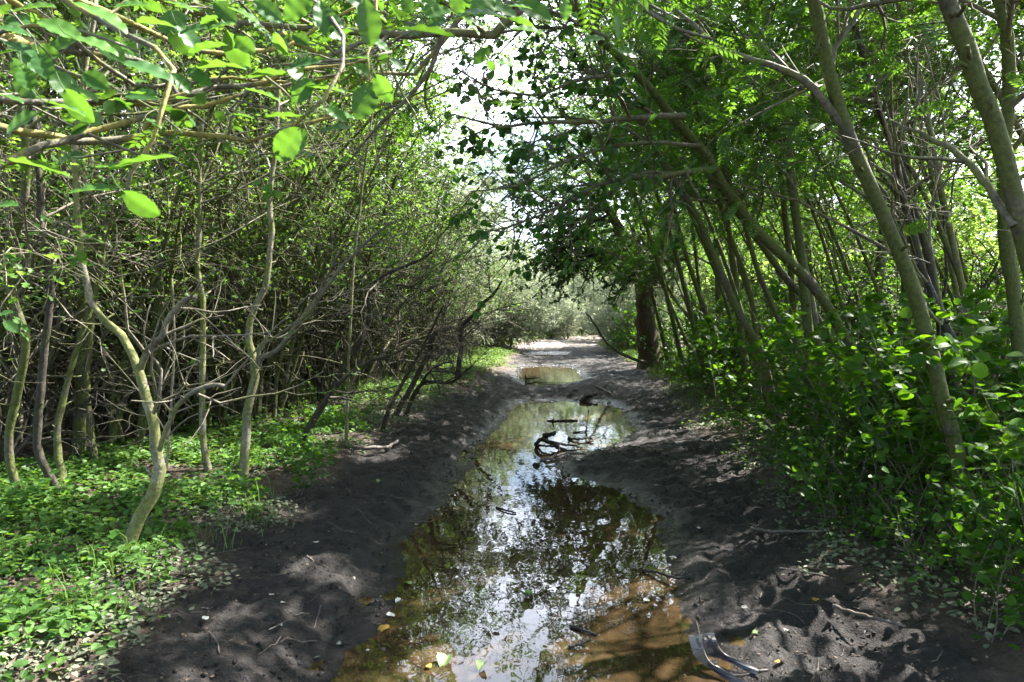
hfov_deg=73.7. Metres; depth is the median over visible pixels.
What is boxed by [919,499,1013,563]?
sapling
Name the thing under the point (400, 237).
coppice stool
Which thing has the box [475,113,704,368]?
tree
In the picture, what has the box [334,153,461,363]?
coppice stool
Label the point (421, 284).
thicket shrub
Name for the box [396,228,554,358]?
thicket shrub
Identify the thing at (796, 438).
sapling
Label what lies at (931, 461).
sapling
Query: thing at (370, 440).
leaf litter
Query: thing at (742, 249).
tree
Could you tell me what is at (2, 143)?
thicket shrub
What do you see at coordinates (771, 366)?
sapling
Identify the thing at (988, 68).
leaning tree
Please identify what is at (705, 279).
leaning tree
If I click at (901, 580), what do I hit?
plants
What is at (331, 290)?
thicket shrub
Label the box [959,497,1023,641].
sapling
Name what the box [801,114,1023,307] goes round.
tree
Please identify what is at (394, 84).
young tree
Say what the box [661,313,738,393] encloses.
sapling
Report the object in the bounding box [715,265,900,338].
understory shrub
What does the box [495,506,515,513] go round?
wet stick
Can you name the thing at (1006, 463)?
sapling
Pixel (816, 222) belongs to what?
leaning tree
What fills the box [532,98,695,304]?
leaning tree
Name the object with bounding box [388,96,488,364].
young tree
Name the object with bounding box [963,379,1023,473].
sapling
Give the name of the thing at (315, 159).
coppice stool
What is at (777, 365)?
sapling
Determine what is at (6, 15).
coppice stool
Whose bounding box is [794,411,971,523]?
sapling
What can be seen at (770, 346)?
sapling
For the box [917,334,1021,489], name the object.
sapling
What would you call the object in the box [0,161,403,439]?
thicket shrub
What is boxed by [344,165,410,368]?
coppice stool
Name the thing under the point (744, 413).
sapling
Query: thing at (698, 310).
understory shrub
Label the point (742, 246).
leaning tree
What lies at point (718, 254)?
tall tree
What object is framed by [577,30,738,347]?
slender tree
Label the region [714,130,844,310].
leaning tree
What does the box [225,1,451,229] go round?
tall tree
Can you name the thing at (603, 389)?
stick
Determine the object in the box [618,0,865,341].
leaning tree
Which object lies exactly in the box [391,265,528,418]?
leaning shrub
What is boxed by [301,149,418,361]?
coppice stool
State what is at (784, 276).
rowan tree
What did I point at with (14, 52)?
coppice stool
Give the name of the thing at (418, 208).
young tree
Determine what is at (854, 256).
tree
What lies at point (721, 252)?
leaning tree
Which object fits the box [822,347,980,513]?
sapling
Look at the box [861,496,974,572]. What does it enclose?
sapling
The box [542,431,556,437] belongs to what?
log
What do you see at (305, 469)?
sapling
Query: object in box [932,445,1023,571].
sapling
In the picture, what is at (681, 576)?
wet stick
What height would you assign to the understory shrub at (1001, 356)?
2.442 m
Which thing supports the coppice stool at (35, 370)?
on the ground at (1000, 661)
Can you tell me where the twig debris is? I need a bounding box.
[74,374,942,681]
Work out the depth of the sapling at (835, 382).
8.40 m
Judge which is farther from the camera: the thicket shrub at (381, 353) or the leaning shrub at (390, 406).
the thicket shrub at (381, 353)
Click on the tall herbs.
(8, 497)
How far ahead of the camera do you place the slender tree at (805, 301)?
6.67 m
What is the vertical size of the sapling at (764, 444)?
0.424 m
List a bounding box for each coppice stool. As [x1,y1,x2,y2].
[0,0,171,425]
[0,0,272,239]
[0,0,286,437]
[0,0,314,426]
[0,0,325,449]
[0,0,326,420]
[0,0,361,451]
[0,0,504,427]
[1,82,150,408]
[2,0,220,371]
[2,0,502,406]
[2,120,347,255]
[3,81,262,377]
[5,0,430,410]
[31,0,412,410]
[89,126,210,334]
[95,0,519,421]
[102,0,461,416]
[137,87,343,346]
[179,117,395,396]
[220,60,498,388]
[230,92,423,383]
[253,149,485,370]
[272,145,425,402]
[278,82,532,383]
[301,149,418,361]
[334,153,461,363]
[341,230,457,380]
[343,122,540,374]
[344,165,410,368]
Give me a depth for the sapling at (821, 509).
4.48 m
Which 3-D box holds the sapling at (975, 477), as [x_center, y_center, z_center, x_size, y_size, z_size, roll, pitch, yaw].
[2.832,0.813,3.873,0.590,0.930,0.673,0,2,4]
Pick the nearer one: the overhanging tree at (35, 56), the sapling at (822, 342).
the overhanging tree at (35, 56)
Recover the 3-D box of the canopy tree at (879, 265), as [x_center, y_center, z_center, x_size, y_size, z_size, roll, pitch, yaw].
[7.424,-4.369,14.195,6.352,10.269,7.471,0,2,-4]
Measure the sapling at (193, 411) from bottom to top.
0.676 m
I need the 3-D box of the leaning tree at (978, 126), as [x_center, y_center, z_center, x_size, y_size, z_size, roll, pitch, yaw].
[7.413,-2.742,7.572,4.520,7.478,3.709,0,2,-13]
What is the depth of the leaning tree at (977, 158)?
10.54 m
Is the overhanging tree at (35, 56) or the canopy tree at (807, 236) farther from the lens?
the canopy tree at (807, 236)
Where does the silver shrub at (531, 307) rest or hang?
on the ground at (1000, 661)
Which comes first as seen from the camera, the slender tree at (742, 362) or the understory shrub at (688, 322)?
the slender tree at (742, 362)
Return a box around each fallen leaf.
[378,624,389,631]
[436,653,451,666]
[476,659,486,670]
[524,589,532,594]
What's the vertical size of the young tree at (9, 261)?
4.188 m
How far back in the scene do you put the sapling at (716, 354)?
11.27 m
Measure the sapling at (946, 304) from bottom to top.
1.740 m
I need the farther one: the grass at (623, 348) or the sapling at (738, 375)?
the grass at (623, 348)
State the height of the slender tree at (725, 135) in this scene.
8.571 m
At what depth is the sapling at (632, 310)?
24.75 m
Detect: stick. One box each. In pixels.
[347,439,398,449]
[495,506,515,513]
[539,451,586,460]
[568,638,589,648]
[569,625,596,635]
[579,393,597,401]
[594,385,614,397]
[641,565,691,582]
[750,526,822,532]
[779,567,835,578]
[832,604,905,627]
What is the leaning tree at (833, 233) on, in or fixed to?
on the ground at (1000, 661)
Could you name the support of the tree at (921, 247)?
on the ground at (1000, 661)
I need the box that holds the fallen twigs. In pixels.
[1,360,517,656]
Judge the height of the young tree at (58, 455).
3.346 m
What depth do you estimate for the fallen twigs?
5.27 m
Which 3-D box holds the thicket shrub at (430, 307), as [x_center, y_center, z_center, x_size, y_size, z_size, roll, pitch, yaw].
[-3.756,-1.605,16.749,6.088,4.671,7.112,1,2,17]
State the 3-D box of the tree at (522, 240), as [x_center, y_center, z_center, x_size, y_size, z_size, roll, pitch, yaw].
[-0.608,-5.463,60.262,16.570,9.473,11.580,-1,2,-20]
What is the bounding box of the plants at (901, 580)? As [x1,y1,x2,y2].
[655,382,1020,648]
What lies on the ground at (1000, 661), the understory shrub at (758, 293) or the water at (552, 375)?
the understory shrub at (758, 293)
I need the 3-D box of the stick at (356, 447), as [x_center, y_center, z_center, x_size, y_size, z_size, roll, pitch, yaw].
[-1.362,1.074,7.109,0.296,0.086,0.657,2,3,43]
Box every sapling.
[175,370,233,429]
[227,426,260,470]
[285,422,344,496]
[288,400,315,418]
[609,313,633,350]
[612,307,635,350]
[629,301,682,355]
[630,304,681,322]
[630,323,635,344]
[638,318,683,370]
[659,313,675,350]
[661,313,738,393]
[663,350,681,376]
[663,355,704,390]
[664,328,695,373]
[665,342,689,374]
[668,319,719,359]
[670,328,705,378]
[679,296,759,382]
[682,314,749,402]
[684,312,762,393]
[688,368,755,413]
[695,363,738,398]
[698,316,761,380]
[699,310,768,393]
[704,333,765,416]
[707,304,774,362]
[710,365,763,405]
[714,380,794,438]
[716,307,767,378]
[720,357,778,393]
[721,279,888,395]
[723,289,887,474]
[725,362,784,400]
[732,326,787,379]
[735,355,786,381]
[747,387,843,454]
[751,318,816,403]
[753,431,806,470]
[759,416,803,448]
[761,444,842,501]
[762,337,826,406]
[765,320,856,383]
[769,322,930,486]
[773,407,820,454]
[773,418,822,487]
[775,421,814,478]
[776,358,832,450]
[776,427,831,456]
[777,304,861,385]
[783,320,860,365]
[784,321,937,496]
[784,435,850,526]
[787,357,862,462]
[789,319,969,492]
[789,424,880,482]
[790,434,841,485]
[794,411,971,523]
[799,285,999,535]
[800,449,863,515]
[801,411,859,443]
[802,437,833,473]
[803,474,891,532]
[804,425,927,509]
[818,360,881,435]
[818,417,915,479]
[820,334,924,433]
[821,407,864,472]
[822,297,930,356]
[822,312,1023,500]
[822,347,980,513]
[826,342,881,420]
[827,333,870,410]
[831,312,917,388]
[844,319,980,462]
[847,489,892,522]
[853,457,992,559]
[857,473,922,511]
[860,478,936,530]
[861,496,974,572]
[865,489,947,547]
[867,292,1010,467]
[867,363,936,467]
[869,339,980,435]
[877,282,1005,412]
[878,318,961,414]
[881,333,1023,535]
[886,385,936,471]
[891,400,975,505]
[914,430,1022,508]
[917,296,1023,419]
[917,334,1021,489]
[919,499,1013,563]
[923,473,1023,605]
[932,333,1023,470]
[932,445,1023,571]
[936,398,1023,538]
[936,478,1011,578]
[943,505,1023,592]
[955,424,1023,564]
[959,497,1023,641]
[961,315,1011,442]
[962,310,1023,381]
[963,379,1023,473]
[978,374,1010,475]
[979,446,1013,485]
[987,418,1023,549]
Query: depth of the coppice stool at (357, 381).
11.39 m
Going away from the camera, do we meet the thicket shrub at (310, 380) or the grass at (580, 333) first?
the thicket shrub at (310, 380)
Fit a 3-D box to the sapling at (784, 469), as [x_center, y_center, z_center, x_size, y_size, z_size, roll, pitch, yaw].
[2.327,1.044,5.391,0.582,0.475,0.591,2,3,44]
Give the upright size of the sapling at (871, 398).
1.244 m
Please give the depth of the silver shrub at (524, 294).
27.23 m
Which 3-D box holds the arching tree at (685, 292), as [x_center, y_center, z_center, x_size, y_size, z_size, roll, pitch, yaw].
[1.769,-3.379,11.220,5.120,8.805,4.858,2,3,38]
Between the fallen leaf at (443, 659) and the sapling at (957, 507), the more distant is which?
the sapling at (957, 507)
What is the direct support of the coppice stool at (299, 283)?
on the ground at (1000, 661)
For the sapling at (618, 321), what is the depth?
24.82 m
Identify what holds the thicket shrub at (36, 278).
on the ground at (1000, 661)
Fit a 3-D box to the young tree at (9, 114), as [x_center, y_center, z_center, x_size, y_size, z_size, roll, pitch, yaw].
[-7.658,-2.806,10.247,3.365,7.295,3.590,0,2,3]
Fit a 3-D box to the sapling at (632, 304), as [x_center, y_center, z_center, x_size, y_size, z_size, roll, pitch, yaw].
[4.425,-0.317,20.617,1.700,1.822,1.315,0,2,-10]
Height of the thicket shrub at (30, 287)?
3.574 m
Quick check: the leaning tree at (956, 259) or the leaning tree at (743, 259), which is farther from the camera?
the leaning tree at (743, 259)
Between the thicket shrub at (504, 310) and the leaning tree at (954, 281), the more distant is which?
the thicket shrub at (504, 310)
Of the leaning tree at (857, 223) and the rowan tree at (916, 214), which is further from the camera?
the leaning tree at (857, 223)
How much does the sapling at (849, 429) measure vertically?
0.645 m
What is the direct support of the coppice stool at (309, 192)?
on the ground at (1000, 661)
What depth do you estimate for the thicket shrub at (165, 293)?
6.56 m
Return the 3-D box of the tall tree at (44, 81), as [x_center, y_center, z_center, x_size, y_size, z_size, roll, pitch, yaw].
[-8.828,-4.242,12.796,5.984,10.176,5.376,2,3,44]
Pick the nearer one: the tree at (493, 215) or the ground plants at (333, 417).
the ground plants at (333, 417)
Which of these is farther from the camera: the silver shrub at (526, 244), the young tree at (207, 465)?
the silver shrub at (526, 244)
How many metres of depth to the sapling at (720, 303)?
13.40 m
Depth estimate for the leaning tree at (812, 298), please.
7.07 m
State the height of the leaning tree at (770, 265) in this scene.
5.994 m
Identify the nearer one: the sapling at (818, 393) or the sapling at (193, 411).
the sapling at (818, 393)
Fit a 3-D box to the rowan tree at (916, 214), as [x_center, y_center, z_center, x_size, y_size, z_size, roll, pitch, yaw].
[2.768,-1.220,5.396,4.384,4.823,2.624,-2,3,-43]
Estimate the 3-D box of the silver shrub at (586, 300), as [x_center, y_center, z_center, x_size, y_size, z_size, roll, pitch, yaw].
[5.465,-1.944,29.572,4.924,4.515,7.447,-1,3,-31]
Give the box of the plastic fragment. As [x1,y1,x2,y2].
[688,633,759,681]
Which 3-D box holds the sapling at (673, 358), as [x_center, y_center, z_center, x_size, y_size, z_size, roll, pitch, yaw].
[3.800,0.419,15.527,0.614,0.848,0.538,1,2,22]
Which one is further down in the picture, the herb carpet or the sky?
the herb carpet
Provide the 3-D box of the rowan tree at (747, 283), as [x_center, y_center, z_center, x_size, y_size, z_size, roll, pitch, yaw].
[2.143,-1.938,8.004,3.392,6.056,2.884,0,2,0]
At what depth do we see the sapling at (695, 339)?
10.86 m
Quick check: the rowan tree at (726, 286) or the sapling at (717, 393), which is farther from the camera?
the sapling at (717, 393)
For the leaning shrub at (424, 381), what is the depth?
9.21 m
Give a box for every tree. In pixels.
[0,0,130,139]
[0,0,215,507]
[0,0,294,466]
[0,0,361,562]
[0,0,636,332]
[0,21,368,483]
[0,64,305,498]
[1,0,309,409]
[1,14,97,379]
[3,1,155,162]
[4,0,211,221]
[4,1,195,411]
[38,0,264,388]
[42,0,241,387]
[44,0,265,181]
[71,0,95,456]
[83,0,1023,277]
[101,0,476,472]
[104,0,354,390]
[117,0,311,180]
[122,0,364,414]
[128,0,465,486]
[169,0,449,410]
[170,105,374,191]
[176,18,519,446]
[177,0,390,393]
[188,0,460,387]
[212,76,365,369]
[218,1,380,379]
[224,69,384,194]
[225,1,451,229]
[242,59,480,377]
[250,0,895,423]
[285,1,463,370]
[314,0,446,244]
[314,7,437,256]
[338,50,437,213]
[345,79,463,368]
[351,115,409,356]
[352,51,450,235]
[380,145,465,357]
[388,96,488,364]
[404,46,519,361]
[405,170,519,261]
[451,1,693,385]
[468,191,502,251]
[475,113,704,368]
[482,227,540,262]
[488,22,670,368]
[491,0,753,398]
[506,1,766,404]
[511,0,790,450]
[513,0,845,380]
[531,74,736,394]
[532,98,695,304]
[542,1,758,356]
[553,0,833,424]
[561,179,664,326]
[561,207,706,362]
[563,0,879,423]
[566,184,706,353]
[571,198,612,287]
[573,96,775,379]
[575,0,828,407]
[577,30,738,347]
[577,196,637,280]
[578,162,697,311]
[588,223,673,341]
[592,0,1010,422]
[600,0,1023,532]
[602,0,919,377]
[610,2,901,382]
[611,13,810,310]
[612,0,898,410]
[613,0,911,342]
[614,0,1023,489]
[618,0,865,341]
[621,0,823,452]
[621,109,724,317]
[623,10,793,387]
[629,20,810,320]
[631,185,729,348]
[635,195,774,314]
[637,187,724,305]
[645,216,757,273]
[646,52,788,359]
[662,0,1023,421]
[662,150,773,273]
[673,68,821,247]
[675,192,817,316]
[680,256,781,317]
[686,197,787,266]
[686,211,777,311]
[688,0,1023,146]
[691,0,1023,286]
[692,0,865,422]
[698,241,712,315]
[700,138,803,309]
[701,190,870,310]
[709,106,883,304]
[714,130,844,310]
[717,0,992,397]
[722,204,870,301]
[724,237,859,317]
[728,110,952,251]
[735,0,1017,357]
[735,27,889,325]
[735,195,828,290]
[741,0,1023,285]
[742,0,997,414]
[742,139,869,298]
[743,131,1001,318]
[745,0,1023,140]
[752,4,877,276]
[760,10,991,309]
[762,87,890,295]
[766,180,998,321]
[777,0,992,348]
[792,90,949,253]
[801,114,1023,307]
[806,41,968,237]
[811,32,996,240]
[813,132,1023,321]
[814,1,991,413]
[826,4,1023,196]
[849,15,1019,127]
[859,0,1023,475]
[863,3,916,368]
[892,173,1001,307]
[898,0,1023,166]
[911,0,1023,170]
[911,134,1023,264]
[917,0,1023,85]
[922,3,1023,146]
[931,5,1023,79]
[939,195,1023,342]
[941,67,1023,155]
[944,60,1023,159]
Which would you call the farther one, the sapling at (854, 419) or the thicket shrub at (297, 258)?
the thicket shrub at (297, 258)
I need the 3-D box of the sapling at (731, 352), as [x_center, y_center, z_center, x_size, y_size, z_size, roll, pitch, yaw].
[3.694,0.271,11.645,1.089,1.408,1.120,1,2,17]
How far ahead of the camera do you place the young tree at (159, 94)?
11.28 m
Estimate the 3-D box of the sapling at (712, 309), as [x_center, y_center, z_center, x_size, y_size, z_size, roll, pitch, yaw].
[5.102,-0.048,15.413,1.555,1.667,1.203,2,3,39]
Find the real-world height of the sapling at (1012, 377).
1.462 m
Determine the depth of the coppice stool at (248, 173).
9.24 m
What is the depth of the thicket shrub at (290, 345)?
8.18 m
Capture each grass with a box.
[0,374,493,634]
[213,333,573,421]
[525,329,687,339]
[598,340,748,378]
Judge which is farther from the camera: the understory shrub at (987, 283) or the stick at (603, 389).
the stick at (603, 389)
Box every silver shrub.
[352,108,538,353]
[416,210,538,346]
[422,233,555,342]
[455,233,606,341]
[467,255,556,347]
[468,247,573,349]
[476,219,542,276]
[524,271,565,332]
[533,287,589,339]
[535,283,584,335]
[561,286,677,339]
[565,289,593,336]
[567,271,677,336]
[568,265,692,340]
[577,275,679,341]
[585,271,686,347]
[585,272,698,331]
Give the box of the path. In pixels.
[84,334,984,681]
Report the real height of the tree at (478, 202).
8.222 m
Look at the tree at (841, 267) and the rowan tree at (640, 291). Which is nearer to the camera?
the rowan tree at (640, 291)
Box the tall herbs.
[0,403,380,593]
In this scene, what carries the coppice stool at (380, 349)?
on the ground at (1000, 661)
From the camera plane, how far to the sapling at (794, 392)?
6.95 m
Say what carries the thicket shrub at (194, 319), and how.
on the ground at (1000, 661)
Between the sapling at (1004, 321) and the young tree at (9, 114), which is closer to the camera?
the sapling at (1004, 321)
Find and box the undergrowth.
[611,348,1023,649]
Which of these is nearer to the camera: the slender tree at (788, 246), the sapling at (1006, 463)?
the sapling at (1006, 463)
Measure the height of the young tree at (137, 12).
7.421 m
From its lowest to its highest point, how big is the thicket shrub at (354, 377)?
4.984 m
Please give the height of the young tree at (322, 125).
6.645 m
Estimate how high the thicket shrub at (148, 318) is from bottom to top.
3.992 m
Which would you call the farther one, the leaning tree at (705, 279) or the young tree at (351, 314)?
the leaning tree at (705, 279)
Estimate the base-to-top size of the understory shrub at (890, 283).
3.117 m
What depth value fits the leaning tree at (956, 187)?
12.06 m
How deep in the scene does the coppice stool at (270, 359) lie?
7.96 m
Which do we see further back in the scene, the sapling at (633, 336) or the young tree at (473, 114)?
the sapling at (633, 336)
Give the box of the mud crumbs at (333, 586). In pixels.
[85,390,948,681]
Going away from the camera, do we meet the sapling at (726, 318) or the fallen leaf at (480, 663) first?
the fallen leaf at (480, 663)
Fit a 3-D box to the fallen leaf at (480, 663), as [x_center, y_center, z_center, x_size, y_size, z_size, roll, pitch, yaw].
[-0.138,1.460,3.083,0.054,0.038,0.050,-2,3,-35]
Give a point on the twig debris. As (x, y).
(604, 482)
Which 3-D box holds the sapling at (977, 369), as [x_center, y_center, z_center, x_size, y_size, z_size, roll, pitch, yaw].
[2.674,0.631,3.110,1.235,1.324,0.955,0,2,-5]
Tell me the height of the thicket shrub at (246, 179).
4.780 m
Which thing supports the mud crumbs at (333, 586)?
on the path
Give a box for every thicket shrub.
[0,0,309,448]
[0,0,311,423]
[0,14,375,419]
[0,44,334,411]
[0,92,299,370]
[0,94,372,435]
[0,102,466,398]
[0,118,314,428]
[0,130,283,471]
[0,143,30,307]
[0,147,282,428]
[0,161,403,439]
[2,106,432,407]
[2,252,318,406]
[6,113,177,319]
[19,53,449,418]
[19,137,301,378]
[51,96,398,296]
[99,57,547,404]
[102,156,350,376]
[195,162,435,397]
[211,185,387,390]
[215,142,462,389]
[236,152,570,382]
[262,172,466,384]
[283,183,489,369]
[289,189,504,371]
[331,230,442,371]
[333,271,455,358]
[354,228,509,373]
[377,228,525,362]
[381,191,541,368]
[387,239,463,357]
[388,231,482,316]
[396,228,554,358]
[402,242,502,347]
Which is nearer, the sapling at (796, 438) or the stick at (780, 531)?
the stick at (780, 531)
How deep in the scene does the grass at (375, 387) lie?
12.90 m
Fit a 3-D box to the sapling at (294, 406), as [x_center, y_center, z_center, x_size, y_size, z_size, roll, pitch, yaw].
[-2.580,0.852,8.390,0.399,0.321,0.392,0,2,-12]
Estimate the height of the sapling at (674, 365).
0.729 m
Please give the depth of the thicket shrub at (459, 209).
12.21 m
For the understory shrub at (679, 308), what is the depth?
23.43 m
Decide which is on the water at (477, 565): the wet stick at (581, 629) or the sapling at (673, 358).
the wet stick at (581, 629)
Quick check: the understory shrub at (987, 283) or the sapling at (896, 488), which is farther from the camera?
the understory shrub at (987, 283)
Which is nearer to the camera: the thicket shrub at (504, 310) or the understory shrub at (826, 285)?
the understory shrub at (826, 285)
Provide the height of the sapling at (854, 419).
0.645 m
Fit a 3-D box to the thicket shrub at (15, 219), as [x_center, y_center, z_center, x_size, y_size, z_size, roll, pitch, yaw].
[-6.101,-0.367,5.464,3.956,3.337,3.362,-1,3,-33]
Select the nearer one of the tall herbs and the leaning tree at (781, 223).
the tall herbs
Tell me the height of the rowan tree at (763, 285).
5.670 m
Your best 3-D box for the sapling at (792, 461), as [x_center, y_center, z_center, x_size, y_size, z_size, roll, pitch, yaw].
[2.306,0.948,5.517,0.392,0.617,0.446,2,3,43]
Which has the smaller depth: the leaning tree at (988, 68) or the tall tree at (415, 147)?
the leaning tree at (988, 68)
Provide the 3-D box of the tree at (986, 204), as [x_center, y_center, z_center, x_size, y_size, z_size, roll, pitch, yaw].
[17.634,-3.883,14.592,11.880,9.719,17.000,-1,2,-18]
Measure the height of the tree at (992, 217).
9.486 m
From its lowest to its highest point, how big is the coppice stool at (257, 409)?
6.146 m
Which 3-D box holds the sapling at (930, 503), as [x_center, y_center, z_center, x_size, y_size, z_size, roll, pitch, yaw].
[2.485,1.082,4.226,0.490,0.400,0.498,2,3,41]
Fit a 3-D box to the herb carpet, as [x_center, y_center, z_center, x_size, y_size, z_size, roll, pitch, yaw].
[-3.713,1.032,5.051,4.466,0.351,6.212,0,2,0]
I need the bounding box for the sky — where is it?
[1,0,1023,279]
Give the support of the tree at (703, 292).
on the ground at (1000, 661)
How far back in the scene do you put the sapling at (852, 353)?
6.11 m
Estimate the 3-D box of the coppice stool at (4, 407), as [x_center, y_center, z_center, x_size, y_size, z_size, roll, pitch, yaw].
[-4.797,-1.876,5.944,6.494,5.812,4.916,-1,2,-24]
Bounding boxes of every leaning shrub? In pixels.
[300,313,482,446]
[303,206,458,432]
[379,236,507,431]
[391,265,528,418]
[403,300,512,416]
[456,236,530,373]
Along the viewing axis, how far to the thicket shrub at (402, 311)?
15.70 m
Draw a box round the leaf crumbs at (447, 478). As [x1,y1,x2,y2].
[91,378,952,681]
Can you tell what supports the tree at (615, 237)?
on the ground at (1000, 661)
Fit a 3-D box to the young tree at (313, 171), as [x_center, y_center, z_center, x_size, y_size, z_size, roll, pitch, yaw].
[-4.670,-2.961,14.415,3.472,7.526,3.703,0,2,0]
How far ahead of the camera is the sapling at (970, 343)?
4.48 m
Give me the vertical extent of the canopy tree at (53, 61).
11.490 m
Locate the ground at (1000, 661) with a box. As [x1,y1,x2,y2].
[0,319,1023,681]
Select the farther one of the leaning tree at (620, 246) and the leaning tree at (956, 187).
the leaning tree at (620, 246)
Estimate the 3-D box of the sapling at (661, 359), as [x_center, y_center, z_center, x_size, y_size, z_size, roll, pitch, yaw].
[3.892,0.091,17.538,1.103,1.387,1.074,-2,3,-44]
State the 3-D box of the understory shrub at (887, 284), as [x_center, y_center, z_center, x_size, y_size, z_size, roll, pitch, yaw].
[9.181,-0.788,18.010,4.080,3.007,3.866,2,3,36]
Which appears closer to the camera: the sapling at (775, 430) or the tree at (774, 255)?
the sapling at (775, 430)
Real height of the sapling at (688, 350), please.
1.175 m
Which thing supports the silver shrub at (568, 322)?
on the ground at (1000, 661)
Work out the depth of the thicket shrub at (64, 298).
5.66 m
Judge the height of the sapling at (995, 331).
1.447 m
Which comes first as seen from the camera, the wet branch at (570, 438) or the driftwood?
the wet branch at (570, 438)
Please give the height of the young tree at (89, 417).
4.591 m
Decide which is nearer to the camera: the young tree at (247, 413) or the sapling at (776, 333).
the young tree at (247, 413)
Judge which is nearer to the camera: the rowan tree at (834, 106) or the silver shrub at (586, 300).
the rowan tree at (834, 106)
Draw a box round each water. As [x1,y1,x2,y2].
[307,400,744,681]
[518,366,582,385]
[531,353,561,355]
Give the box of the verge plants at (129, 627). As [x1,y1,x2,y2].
[0,382,474,681]
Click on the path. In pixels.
(624, 384)
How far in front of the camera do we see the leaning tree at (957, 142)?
7.42 m
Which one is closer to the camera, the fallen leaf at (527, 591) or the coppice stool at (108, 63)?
the fallen leaf at (527, 591)
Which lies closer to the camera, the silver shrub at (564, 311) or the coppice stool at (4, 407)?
the coppice stool at (4, 407)
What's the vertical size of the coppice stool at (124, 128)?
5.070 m
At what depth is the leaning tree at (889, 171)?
10.98 m
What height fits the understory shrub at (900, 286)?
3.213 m
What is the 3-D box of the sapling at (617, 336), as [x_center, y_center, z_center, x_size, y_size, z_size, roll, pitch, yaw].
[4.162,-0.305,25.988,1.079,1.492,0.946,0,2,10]
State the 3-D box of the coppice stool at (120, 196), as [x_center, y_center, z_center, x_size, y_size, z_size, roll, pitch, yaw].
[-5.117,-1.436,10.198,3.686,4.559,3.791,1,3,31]
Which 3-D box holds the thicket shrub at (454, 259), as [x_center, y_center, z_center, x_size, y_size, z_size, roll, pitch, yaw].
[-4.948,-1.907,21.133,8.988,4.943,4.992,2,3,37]
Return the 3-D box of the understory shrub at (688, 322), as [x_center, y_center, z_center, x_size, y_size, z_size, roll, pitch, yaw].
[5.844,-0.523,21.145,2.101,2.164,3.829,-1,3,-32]
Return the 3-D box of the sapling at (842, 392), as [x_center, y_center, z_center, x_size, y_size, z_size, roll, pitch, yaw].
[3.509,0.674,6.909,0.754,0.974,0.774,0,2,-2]
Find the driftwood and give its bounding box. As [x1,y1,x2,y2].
[547,418,577,420]
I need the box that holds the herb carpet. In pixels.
[0,414,380,681]
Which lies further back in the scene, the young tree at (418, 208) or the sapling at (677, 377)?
the young tree at (418, 208)
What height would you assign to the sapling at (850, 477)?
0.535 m
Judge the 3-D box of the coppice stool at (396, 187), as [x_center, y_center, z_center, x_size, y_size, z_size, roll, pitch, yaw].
[-3.543,-1.879,12.450,4.654,5.503,6.149,-1,2,-18]
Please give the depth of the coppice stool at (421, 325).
15.47 m
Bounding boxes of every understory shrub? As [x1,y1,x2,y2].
[643,253,831,358]
[655,288,747,347]
[659,239,868,371]
[659,248,912,384]
[659,295,725,334]
[710,262,892,325]
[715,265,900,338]
[723,220,952,394]
[763,228,969,359]
[773,161,1023,412]
[817,235,1021,334]
[820,212,1023,391]
[823,255,911,318]
[872,265,997,343]
[890,255,1023,392]
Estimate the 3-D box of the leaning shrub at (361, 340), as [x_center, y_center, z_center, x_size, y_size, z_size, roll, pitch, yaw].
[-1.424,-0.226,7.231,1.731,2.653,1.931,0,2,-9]
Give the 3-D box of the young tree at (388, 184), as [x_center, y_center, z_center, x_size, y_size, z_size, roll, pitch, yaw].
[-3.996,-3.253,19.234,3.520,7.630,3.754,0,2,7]
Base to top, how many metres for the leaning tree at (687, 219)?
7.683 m
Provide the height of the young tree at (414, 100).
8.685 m
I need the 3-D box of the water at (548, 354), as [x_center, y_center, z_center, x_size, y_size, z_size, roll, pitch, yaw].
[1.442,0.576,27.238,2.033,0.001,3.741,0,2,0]
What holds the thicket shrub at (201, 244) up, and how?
on the ground at (1000, 661)
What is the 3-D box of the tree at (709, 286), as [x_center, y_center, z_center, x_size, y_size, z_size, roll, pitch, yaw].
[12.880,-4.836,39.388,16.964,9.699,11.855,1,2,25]
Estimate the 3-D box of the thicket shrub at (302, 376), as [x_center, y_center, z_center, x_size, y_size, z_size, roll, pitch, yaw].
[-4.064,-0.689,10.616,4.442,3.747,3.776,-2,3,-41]
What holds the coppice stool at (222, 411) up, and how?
on the ground at (1000, 661)
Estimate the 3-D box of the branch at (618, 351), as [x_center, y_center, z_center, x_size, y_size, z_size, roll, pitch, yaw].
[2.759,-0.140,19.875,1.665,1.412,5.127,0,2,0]
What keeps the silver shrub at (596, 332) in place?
on the ground at (1000, 661)
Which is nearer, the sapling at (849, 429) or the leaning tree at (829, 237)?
the sapling at (849, 429)
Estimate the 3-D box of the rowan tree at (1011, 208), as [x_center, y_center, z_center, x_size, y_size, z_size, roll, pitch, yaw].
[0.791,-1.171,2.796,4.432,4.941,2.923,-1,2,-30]
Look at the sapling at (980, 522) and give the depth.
3.40 m
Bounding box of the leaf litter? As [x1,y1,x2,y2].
[2,358,1023,681]
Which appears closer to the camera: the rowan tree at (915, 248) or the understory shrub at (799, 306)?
the rowan tree at (915, 248)
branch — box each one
[534,436,582,450]
[567,433,600,442]
[585,312,647,364]
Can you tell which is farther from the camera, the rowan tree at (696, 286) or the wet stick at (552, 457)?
the rowan tree at (696, 286)
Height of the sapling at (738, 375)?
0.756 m
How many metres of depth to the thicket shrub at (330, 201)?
8.67 m
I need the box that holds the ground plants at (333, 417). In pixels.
[174,343,518,432]
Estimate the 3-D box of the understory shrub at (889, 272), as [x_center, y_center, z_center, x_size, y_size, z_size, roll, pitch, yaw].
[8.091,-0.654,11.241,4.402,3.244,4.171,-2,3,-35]
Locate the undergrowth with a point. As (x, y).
(955, 579)

